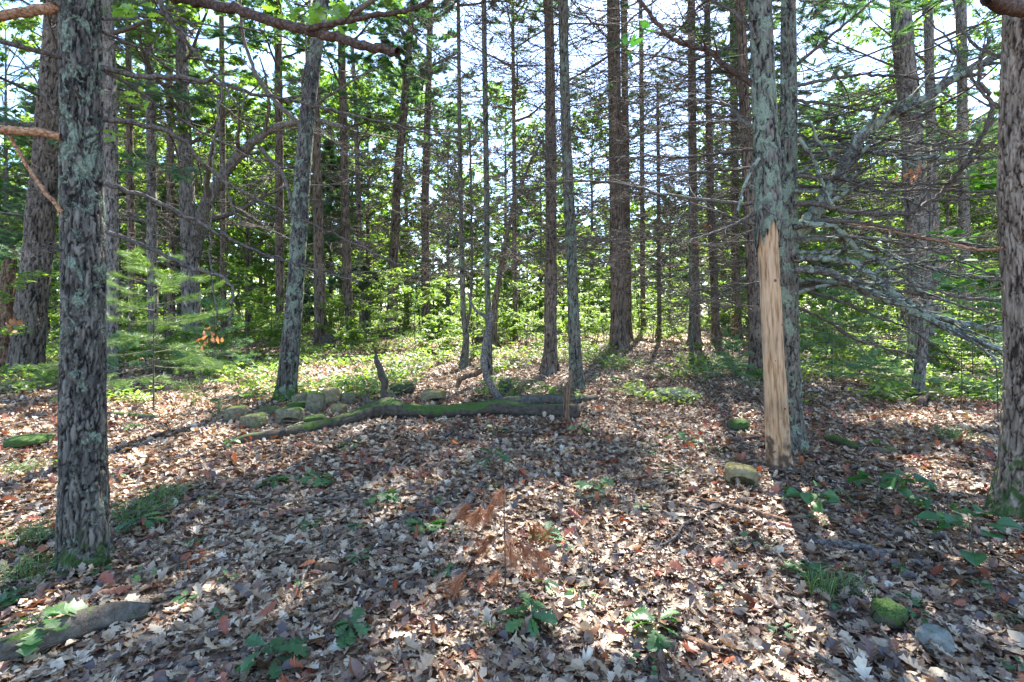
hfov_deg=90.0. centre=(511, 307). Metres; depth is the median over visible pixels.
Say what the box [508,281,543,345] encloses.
leafy sapling
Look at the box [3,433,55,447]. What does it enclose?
moss clump
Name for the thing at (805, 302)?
leafy sapling
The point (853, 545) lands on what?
bark slab
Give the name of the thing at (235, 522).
fallen twig
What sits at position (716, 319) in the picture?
dark back tree
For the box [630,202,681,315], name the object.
broadleaf tree
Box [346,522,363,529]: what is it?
oak seedling
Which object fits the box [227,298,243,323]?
leafy bush
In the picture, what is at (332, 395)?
tilted block
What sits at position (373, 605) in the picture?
fallen twig
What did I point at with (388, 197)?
broadleaf tree
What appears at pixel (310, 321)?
leafy bush
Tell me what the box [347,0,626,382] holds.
slim straight tree
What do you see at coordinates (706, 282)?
leafy sapling
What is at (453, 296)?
broadleaf tree
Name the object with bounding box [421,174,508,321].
broadleaf tree
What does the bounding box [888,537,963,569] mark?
fallen twig
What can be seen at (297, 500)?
fallen twig
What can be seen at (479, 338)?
sunken boulder
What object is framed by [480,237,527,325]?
slender sapling
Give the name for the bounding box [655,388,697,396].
pale flat stone
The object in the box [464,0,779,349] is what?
red pine
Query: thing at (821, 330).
leafy bush
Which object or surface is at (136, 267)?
pine sapling
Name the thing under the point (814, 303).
leafy sapling
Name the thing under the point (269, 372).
pale stick
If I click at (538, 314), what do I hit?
leafy bush
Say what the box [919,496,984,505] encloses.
fallen twig
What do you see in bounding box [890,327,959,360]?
bush
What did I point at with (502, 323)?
leafy bush
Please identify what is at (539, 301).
leafy sapling
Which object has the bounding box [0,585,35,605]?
oak seedling
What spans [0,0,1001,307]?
sky
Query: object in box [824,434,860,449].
moss root
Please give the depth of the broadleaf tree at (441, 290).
46.75 m
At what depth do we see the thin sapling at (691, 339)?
11.57 m
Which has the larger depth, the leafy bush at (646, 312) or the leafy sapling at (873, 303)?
the leafy bush at (646, 312)
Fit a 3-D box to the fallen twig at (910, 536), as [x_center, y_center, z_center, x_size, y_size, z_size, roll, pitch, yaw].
[2.499,1.375,3.322,0.227,0.080,0.812,1,0,-1]
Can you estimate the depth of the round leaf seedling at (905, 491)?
3.63 m
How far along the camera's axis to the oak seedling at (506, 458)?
4.24 m
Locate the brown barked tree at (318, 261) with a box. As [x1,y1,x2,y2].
[200,0,406,347]
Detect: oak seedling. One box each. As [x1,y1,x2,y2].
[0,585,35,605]
[0,598,87,655]
[91,565,112,574]
[116,511,168,532]
[124,422,143,429]
[172,590,198,603]
[184,538,202,545]
[196,494,215,502]
[211,607,229,619]
[217,570,237,583]
[224,439,240,446]
[235,631,309,678]
[255,475,289,486]
[287,579,304,587]
[297,519,321,531]
[300,471,335,486]
[333,606,370,648]
[335,439,361,448]
[345,547,370,561]
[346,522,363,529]
[362,489,400,502]
[403,517,444,532]
[477,447,509,466]
[486,424,508,432]
[499,592,557,636]
[528,521,562,542]
[535,578,557,592]
[556,541,574,549]
[568,423,590,432]
[573,477,614,494]
[625,605,678,651]
[633,503,649,508]
[664,430,686,440]
[689,437,707,444]
[703,585,722,602]
[767,622,796,638]
[779,560,826,577]
[806,514,830,527]
[820,600,838,609]
[833,488,853,501]
[866,439,889,447]
[891,562,908,572]
[895,592,923,606]
[905,607,929,622]
[966,578,993,589]
[997,655,1023,674]
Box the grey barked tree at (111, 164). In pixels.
[0,0,231,378]
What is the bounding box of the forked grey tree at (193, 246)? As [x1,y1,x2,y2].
[0,0,394,351]
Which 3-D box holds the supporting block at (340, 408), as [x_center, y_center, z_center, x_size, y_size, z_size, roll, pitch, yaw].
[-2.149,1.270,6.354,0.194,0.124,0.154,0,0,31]
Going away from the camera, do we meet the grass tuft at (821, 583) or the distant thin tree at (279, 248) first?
the grass tuft at (821, 583)
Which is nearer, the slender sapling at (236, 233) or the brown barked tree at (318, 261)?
the brown barked tree at (318, 261)
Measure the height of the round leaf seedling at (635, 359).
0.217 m
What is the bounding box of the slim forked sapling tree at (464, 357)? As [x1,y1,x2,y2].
[366,0,544,369]
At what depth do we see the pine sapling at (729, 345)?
8.52 m
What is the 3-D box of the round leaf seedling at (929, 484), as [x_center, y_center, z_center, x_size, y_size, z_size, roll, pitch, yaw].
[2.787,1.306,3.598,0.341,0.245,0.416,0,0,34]
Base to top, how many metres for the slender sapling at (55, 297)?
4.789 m
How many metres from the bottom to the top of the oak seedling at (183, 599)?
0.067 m
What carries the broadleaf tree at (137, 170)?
on the ground at (242, 650)
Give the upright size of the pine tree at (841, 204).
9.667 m
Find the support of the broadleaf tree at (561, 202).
on the ground at (242, 650)
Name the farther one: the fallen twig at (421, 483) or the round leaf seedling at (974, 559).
the fallen twig at (421, 483)
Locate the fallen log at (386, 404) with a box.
[226,351,580,445]
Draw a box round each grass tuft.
[0,456,55,476]
[0,516,55,556]
[0,547,64,590]
[110,485,189,534]
[126,473,205,509]
[158,377,224,391]
[739,367,762,379]
[789,564,857,602]
[817,560,880,598]
[912,423,996,442]
[929,376,987,393]
[960,380,1002,399]
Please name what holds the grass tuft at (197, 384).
on the ground at (242, 650)
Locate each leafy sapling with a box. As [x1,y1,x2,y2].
[0,257,59,301]
[0,260,49,348]
[47,251,59,329]
[49,258,59,314]
[119,244,204,344]
[119,257,173,353]
[124,249,206,335]
[185,254,254,354]
[204,257,251,330]
[219,264,279,357]
[270,264,327,344]
[357,264,404,342]
[366,264,408,320]
[369,276,412,352]
[378,256,435,346]
[379,260,419,322]
[418,269,462,344]
[433,272,469,328]
[473,277,493,306]
[477,276,504,311]
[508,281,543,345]
[510,272,543,340]
[523,260,566,313]
[578,264,610,317]
[632,262,655,319]
[650,275,682,321]
[680,248,746,330]
[798,274,859,351]
[799,261,832,345]
[799,263,829,338]
[842,235,906,346]
[866,277,905,357]
[933,247,998,340]
[951,254,994,315]
[979,316,1002,340]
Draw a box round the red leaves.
[0,394,1023,681]
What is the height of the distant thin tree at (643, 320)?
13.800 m
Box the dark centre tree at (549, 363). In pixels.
[421,0,696,373]
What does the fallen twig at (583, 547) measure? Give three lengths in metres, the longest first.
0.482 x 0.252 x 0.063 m
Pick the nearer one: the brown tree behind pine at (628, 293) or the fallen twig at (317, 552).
the fallen twig at (317, 552)
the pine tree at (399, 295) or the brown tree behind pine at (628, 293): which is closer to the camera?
the brown tree behind pine at (628, 293)
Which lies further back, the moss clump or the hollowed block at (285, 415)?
the hollowed block at (285, 415)
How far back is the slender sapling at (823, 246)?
15.95 m
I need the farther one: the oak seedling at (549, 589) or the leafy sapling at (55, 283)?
the leafy sapling at (55, 283)
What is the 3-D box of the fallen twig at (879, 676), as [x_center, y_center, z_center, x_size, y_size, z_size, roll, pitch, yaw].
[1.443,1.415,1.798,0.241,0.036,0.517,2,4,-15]
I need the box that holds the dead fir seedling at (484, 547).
[442,457,561,603]
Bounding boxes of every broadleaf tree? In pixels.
[0,3,58,255]
[0,56,26,272]
[0,113,57,270]
[0,159,19,253]
[0,166,58,327]
[9,114,52,321]
[15,56,166,245]
[16,79,194,289]
[51,143,145,310]
[103,109,175,268]
[119,40,273,330]
[120,129,175,317]
[121,133,157,323]
[137,85,249,289]
[158,89,325,335]
[158,160,261,317]
[192,94,311,322]
[205,175,274,316]
[214,108,312,325]
[239,127,313,293]
[240,42,377,329]
[284,73,419,311]
[284,74,404,321]
[313,60,421,330]
[344,212,386,317]
[350,54,472,327]
[357,210,414,306]
[363,208,414,324]
[387,78,501,328]
[408,201,459,317]
[416,192,484,318]
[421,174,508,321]
[438,183,503,321]
[439,225,479,299]
[462,80,563,311]
[474,214,530,320]
[490,221,544,330]
[495,125,588,327]
[531,96,649,318]
[535,210,593,320]
[544,205,598,309]
[561,222,609,323]
[577,197,639,322]
[597,183,653,309]
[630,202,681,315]
[648,233,688,312]
[663,204,709,316]
[674,183,730,317]
[679,111,745,325]
[698,195,747,324]
[703,101,864,325]
[703,163,803,328]
[714,65,827,263]
[798,117,886,317]
[798,142,881,308]
[810,132,901,325]
[811,77,895,314]
[829,67,975,328]
[856,121,953,322]
[858,158,905,320]
[862,87,988,287]
[877,144,985,269]
[878,98,999,322]
[939,130,1000,319]
[939,137,1000,325]
[955,198,996,260]
[970,124,997,292]
[975,90,998,246]
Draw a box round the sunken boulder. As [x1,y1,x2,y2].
[474,335,483,344]
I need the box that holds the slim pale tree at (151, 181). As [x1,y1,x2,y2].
[104,0,247,360]
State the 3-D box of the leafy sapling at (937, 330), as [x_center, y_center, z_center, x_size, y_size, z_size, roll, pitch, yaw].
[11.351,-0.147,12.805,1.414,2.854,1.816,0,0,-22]
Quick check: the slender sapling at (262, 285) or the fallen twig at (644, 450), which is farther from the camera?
the slender sapling at (262, 285)
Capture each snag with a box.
[0,259,59,366]
[493,0,793,476]
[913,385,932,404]
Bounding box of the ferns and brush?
[50,313,989,330]
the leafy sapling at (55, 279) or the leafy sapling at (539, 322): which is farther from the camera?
the leafy sapling at (55, 279)
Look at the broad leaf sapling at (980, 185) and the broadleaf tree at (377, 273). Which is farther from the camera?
the broadleaf tree at (377, 273)
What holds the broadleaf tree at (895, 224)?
on the ground at (242, 650)
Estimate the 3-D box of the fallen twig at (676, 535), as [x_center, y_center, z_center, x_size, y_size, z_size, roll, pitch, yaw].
[0.706,1.346,3.034,0.863,0.106,0.570,0,0,3]
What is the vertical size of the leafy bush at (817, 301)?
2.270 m
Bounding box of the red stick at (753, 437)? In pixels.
[716,435,764,440]
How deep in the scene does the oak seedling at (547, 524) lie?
3.07 m
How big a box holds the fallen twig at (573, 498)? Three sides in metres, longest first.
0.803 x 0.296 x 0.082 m
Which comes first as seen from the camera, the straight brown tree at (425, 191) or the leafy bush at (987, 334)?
the leafy bush at (987, 334)
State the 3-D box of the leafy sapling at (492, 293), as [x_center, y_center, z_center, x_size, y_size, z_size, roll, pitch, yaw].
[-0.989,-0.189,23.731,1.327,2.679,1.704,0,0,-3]
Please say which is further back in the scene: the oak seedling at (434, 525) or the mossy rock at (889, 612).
the oak seedling at (434, 525)
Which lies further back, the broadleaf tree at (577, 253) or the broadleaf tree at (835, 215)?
the broadleaf tree at (577, 253)
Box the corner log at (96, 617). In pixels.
[0,601,151,663]
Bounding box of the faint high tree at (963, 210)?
[837,0,1001,319]
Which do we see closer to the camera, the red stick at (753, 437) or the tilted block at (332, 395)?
the red stick at (753, 437)
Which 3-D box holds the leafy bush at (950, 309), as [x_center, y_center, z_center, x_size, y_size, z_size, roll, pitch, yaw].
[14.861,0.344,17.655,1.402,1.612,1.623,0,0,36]
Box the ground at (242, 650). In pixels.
[0,308,1023,681]
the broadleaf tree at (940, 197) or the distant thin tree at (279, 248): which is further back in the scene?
the broadleaf tree at (940, 197)
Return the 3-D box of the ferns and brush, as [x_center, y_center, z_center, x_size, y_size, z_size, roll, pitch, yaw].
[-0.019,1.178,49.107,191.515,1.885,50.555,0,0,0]
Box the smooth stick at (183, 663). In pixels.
[142,656,239,669]
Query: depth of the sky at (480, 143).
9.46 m
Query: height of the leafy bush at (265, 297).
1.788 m
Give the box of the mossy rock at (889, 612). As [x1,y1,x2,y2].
[869,598,907,628]
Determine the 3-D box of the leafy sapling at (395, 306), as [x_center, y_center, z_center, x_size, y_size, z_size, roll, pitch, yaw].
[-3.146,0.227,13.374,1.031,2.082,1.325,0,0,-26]
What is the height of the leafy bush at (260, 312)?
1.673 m
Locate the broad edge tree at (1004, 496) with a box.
[849,0,1023,522]
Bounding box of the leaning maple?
[218,0,418,401]
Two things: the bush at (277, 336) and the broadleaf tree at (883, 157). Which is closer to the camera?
the bush at (277, 336)
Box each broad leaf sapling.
[898,169,1000,410]
[924,273,1002,417]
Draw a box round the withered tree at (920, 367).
[835,163,1000,396]
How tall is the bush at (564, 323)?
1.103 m
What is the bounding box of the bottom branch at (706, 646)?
[664,632,718,652]
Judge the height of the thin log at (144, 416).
0.096 m
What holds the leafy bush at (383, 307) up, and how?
on the ground at (242, 650)
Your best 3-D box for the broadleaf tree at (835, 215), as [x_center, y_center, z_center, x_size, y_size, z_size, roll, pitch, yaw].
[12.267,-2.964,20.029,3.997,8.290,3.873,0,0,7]
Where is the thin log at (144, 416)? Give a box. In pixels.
[107,411,157,419]
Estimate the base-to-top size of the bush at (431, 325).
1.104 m
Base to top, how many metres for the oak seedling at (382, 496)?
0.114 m
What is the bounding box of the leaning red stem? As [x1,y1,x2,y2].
[477,138,544,348]
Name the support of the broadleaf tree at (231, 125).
on the ground at (242, 650)
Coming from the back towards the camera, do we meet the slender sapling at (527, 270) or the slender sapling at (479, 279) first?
the slender sapling at (479, 279)
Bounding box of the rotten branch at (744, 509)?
[693,496,807,534]
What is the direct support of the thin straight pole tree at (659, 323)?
on the ground at (242, 650)
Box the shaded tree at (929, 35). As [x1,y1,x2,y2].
[825,0,1001,347]
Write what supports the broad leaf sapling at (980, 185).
on the ground at (242, 650)
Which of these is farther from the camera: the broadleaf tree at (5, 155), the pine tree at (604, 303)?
the pine tree at (604, 303)
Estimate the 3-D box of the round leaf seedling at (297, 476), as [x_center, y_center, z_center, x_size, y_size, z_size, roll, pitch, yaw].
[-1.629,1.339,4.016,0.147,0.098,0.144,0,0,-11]
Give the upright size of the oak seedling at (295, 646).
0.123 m
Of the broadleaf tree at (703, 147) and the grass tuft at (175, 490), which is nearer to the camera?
the grass tuft at (175, 490)
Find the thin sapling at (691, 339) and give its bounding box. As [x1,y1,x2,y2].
[642,141,743,362]
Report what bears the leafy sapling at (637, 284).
on the ground at (242, 650)
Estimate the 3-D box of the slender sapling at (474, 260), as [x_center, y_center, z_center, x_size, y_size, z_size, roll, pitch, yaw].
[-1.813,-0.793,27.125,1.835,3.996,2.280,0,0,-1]
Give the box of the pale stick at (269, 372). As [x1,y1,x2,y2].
[260,367,276,379]
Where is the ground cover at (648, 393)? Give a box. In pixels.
[0,325,1002,403]
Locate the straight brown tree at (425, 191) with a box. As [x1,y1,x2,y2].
[351,0,506,334]
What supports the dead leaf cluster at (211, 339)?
on the pine sapling at (209, 302)
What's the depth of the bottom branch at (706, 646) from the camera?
2.15 m
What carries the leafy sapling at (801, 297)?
on the ground at (242, 650)
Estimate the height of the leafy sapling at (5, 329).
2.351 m
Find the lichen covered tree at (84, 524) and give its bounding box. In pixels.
[0,0,476,581]
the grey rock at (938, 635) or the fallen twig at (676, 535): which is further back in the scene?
the fallen twig at (676, 535)
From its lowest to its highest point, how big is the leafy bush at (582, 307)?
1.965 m
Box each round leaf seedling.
[131,566,156,584]
[295,470,313,479]
[431,561,453,575]
[444,525,457,536]
[484,619,499,630]
[564,583,597,607]
[593,375,619,382]
[621,357,643,364]
[628,651,656,674]
[660,464,688,475]
[740,531,777,547]
[782,480,839,512]
[847,469,914,502]
[878,472,937,508]
[907,495,968,521]
[916,504,1023,569]
[993,613,1022,624]
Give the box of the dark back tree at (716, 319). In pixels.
[606,0,815,343]
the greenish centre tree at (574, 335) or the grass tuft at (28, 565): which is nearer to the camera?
the grass tuft at (28, 565)
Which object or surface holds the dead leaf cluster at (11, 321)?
attached to the leafy sapling at (5, 329)
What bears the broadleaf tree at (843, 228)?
on the ground at (242, 650)
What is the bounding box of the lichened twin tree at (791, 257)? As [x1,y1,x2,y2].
[595,0,1002,455]
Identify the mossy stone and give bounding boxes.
[727,418,749,431]
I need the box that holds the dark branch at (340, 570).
[254,557,368,578]
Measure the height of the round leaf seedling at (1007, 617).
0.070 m
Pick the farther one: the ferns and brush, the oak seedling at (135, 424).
the ferns and brush
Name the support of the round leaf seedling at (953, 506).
on the ground at (242, 650)
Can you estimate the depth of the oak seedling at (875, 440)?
4.96 m
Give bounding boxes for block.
[223,405,246,421]
[239,412,268,428]
[258,406,281,414]
[274,406,304,424]
[286,401,305,407]
[291,391,307,400]
[302,414,326,423]
[305,392,325,413]
[321,387,340,404]
[330,404,347,413]
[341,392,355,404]
[389,381,414,394]
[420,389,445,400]
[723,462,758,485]
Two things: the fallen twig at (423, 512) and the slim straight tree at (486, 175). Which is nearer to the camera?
the fallen twig at (423, 512)
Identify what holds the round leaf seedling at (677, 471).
on the ground at (242, 650)
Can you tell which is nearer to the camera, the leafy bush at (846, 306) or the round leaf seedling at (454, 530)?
the round leaf seedling at (454, 530)
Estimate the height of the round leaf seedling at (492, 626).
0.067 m
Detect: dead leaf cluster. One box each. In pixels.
[4,317,22,332]
[196,327,222,350]
[894,164,921,181]
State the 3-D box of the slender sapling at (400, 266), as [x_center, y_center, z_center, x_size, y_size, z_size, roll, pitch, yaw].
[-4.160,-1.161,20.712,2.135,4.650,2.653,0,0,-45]
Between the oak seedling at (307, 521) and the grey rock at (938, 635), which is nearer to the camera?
the grey rock at (938, 635)
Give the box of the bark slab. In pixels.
[814,538,891,554]
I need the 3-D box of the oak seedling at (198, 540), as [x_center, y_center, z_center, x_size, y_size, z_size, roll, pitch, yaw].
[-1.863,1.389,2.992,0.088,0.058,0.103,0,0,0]
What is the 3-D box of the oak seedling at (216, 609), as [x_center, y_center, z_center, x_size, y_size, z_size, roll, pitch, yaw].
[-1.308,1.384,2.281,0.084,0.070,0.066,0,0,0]
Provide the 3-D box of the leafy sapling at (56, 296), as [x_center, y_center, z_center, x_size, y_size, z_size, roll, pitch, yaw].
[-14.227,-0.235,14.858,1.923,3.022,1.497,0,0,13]
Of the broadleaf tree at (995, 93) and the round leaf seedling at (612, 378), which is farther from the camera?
the broadleaf tree at (995, 93)
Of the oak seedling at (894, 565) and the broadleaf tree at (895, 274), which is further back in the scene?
the broadleaf tree at (895, 274)
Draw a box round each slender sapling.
[50,260,59,328]
[199,225,253,295]
[241,255,286,327]
[304,248,341,333]
[326,255,342,306]
[340,232,399,335]
[370,262,387,324]
[381,227,442,331]
[410,261,435,326]
[465,244,502,327]
[465,255,492,326]
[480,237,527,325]
[507,215,565,335]
[577,245,607,322]
[577,251,604,320]
[595,255,639,295]
[606,236,656,330]
[669,261,701,307]
[708,248,746,309]
[717,247,745,299]
[807,241,878,335]
[851,217,904,332]
[951,233,999,325]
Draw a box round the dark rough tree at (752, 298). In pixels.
[581,0,962,372]
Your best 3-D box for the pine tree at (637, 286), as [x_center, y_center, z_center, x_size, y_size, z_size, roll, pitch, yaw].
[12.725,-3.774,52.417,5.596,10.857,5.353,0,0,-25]
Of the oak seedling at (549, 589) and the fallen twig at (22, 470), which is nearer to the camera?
the oak seedling at (549, 589)
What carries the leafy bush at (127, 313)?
on the ground at (242, 650)
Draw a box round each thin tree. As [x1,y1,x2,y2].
[115,0,232,340]
[156,0,295,338]
[208,0,330,345]
[323,46,402,333]
[440,0,585,340]
[602,6,688,333]
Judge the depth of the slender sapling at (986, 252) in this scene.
19.26 m
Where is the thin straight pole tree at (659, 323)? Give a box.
[603,78,716,339]
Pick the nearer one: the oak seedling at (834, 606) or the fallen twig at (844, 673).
the fallen twig at (844, 673)
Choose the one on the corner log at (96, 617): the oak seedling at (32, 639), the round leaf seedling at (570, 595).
the oak seedling at (32, 639)
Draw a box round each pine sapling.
[12,247,236,415]
[107,330,166,383]
[159,296,260,376]
[699,331,763,387]
[799,275,894,383]
[823,348,943,387]
[895,270,1002,377]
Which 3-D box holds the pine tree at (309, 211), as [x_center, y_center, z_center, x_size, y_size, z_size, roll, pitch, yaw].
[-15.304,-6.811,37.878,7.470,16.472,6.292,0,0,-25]
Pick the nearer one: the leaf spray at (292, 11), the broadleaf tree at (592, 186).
the leaf spray at (292, 11)
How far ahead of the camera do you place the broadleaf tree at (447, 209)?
26.62 m
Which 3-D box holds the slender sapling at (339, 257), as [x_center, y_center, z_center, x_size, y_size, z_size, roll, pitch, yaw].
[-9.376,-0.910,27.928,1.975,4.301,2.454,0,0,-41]
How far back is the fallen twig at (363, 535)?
3.01 m
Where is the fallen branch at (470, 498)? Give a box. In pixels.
[442,473,494,527]
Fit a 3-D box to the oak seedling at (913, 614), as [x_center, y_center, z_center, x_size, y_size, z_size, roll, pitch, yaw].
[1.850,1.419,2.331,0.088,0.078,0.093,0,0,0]
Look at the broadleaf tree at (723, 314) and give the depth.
17.10 m
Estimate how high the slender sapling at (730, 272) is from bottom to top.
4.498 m
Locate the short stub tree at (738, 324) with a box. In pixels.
[660,1,811,339]
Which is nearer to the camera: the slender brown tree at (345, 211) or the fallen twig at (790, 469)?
the fallen twig at (790, 469)
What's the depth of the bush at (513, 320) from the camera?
16.62 m
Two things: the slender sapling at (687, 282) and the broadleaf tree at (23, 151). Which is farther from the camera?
the broadleaf tree at (23, 151)
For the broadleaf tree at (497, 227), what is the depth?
39.52 m
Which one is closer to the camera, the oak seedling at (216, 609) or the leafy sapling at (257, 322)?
the oak seedling at (216, 609)
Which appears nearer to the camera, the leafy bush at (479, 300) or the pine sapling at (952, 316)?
the pine sapling at (952, 316)
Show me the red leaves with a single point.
(222, 620)
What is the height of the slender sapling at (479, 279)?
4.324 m
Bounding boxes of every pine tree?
[0,0,224,372]
[0,82,59,335]
[0,195,25,270]
[0,227,17,261]
[104,169,145,328]
[122,170,218,336]
[123,188,215,300]
[216,216,258,319]
[233,154,290,319]
[257,108,338,323]
[272,139,382,333]
[310,145,354,315]
[380,232,421,313]
[409,257,436,315]
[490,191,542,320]
[521,222,565,307]
[566,226,604,315]
[594,232,633,309]
[632,183,706,326]
[632,218,662,305]
[741,103,870,328]
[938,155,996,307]
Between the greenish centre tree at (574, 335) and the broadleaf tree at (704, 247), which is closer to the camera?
the greenish centre tree at (574, 335)
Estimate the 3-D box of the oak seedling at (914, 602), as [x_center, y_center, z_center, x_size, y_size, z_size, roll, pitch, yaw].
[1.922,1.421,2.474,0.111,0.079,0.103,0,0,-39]
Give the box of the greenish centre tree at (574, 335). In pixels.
[409,0,720,393]
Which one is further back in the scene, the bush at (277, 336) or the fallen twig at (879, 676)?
the bush at (277, 336)
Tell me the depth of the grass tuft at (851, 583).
2.58 m
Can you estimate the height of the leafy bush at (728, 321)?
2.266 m
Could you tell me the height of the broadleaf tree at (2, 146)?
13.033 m
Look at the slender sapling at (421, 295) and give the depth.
30.82 m
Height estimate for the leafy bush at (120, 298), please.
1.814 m
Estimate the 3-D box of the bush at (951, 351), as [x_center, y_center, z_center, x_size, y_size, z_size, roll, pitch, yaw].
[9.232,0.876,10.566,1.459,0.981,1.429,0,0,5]
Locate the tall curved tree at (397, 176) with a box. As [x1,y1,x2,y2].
[320,0,491,337]
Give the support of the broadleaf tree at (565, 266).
on the ground at (242, 650)
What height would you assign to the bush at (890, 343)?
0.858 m
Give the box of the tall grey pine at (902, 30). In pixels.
[714,0,1001,367]
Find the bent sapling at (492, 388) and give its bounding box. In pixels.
[455,291,501,398]
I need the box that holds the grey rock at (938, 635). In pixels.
[915,623,954,654]
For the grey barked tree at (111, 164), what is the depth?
9.54 m
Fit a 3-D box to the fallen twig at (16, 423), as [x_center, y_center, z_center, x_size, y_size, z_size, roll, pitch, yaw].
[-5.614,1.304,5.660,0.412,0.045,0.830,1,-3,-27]
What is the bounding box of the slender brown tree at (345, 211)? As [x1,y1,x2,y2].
[264,0,408,342]
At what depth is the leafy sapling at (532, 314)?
16.06 m
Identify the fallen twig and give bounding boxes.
[0,419,28,427]
[0,614,40,629]
[4,456,50,480]
[110,426,164,434]
[111,507,183,530]
[167,423,195,436]
[187,493,353,531]
[217,492,367,514]
[260,528,363,605]
[269,421,320,431]
[298,423,331,443]
[325,505,410,551]
[366,550,437,613]
[392,493,447,525]
[393,467,447,493]
[454,568,512,594]
[462,595,518,618]
[474,453,516,475]
[478,491,521,544]
[519,547,572,613]
[531,492,592,499]
[548,397,594,415]
[559,519,593,577]
[559,519,712,563]
[617,539,674,573]
[623,494,700,509]
[624,442,658,460]
[692,556,794,616]
[716,456,835,474]
[814,652,857,681]
[843,491,940,553]
[855,658,893,681]
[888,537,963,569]
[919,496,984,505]
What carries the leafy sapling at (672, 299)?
on the ground at (242, 650)
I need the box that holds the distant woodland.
[57,203,1000,319]
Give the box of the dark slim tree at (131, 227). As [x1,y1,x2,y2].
[26,0,231,347]
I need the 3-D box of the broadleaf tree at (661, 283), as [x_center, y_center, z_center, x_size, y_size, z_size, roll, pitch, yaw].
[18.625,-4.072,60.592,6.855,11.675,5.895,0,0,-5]
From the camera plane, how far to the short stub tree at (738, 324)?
17.89 m
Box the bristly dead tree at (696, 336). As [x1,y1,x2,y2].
[582,0,832,348]
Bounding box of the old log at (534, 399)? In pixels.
[495,394,597,403]
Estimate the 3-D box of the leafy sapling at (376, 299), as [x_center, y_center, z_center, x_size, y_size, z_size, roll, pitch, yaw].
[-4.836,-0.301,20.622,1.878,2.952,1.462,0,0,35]
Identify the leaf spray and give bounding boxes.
[103,110,122,142]
[111,0,167,22]
[123,69,157,109]
[247,0,309,27]
[307,1,359,34]
[603,0,654,62]
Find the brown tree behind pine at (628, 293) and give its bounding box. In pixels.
[554,0,711,340]
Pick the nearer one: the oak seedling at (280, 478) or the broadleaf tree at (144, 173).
the oak seedling at (280, 478)
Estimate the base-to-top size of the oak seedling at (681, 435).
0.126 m
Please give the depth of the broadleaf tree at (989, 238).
39.00 m
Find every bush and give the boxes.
[46,311,59,352]
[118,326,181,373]
[119,294,146,327]
[119,295,127,325]
[161,331,230,366]
[177,322,238,361]
[201,290,235,331]
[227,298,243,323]
[235,290,285,350]
[241,298,275,326]
[254,320,312,349]
[302,289,313,327]
[312,296,361,343]
[326,294,358,334]
[332,320,392,354]
[353,282,386,318]
[354,284,386,327]
[371,309,416,330]
[398,294,421,329]
[413,314,461,351]
[418,297,452,327]
[436,298,460,321]
[447,295,484,343]
[451,285,484,330]
[478,303,517,346]
[497,311,535,339]
[499,290,527,317]
[503,299,528,323]
[529,295,564,324]
[557,288,593,328]
[557,312,608,340]
[581,279,609,318]
[581,309,609,343]
[586,313,609,340]
[600,298,638,321]
[632,288,678,338]
[657,323,687,342]
[661,298,687,329]
[702,308,731,327]
[703,281,746,333]
[799,305,852,358]
[800,280,855,333]
[821,290,882,351]
[827,289,887,334]
[833,331,905,362]
[856,285,893,330]
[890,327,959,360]
[912,327,1001,369]
[942,297,957,322]
[942,298,985,334]
[955,297,1002,357]
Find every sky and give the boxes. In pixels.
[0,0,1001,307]
[479,142,501,158]
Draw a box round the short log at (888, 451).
[858,446,897,455]
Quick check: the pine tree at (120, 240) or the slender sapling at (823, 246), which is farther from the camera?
the pine tree at (120, 240)
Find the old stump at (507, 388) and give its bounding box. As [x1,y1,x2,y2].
[499,378,511,392]
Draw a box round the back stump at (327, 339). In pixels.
[321,335,335,347]
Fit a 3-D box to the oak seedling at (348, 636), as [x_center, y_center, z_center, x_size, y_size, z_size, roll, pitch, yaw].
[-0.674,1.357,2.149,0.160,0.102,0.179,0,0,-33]
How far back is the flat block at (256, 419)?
5.62 m

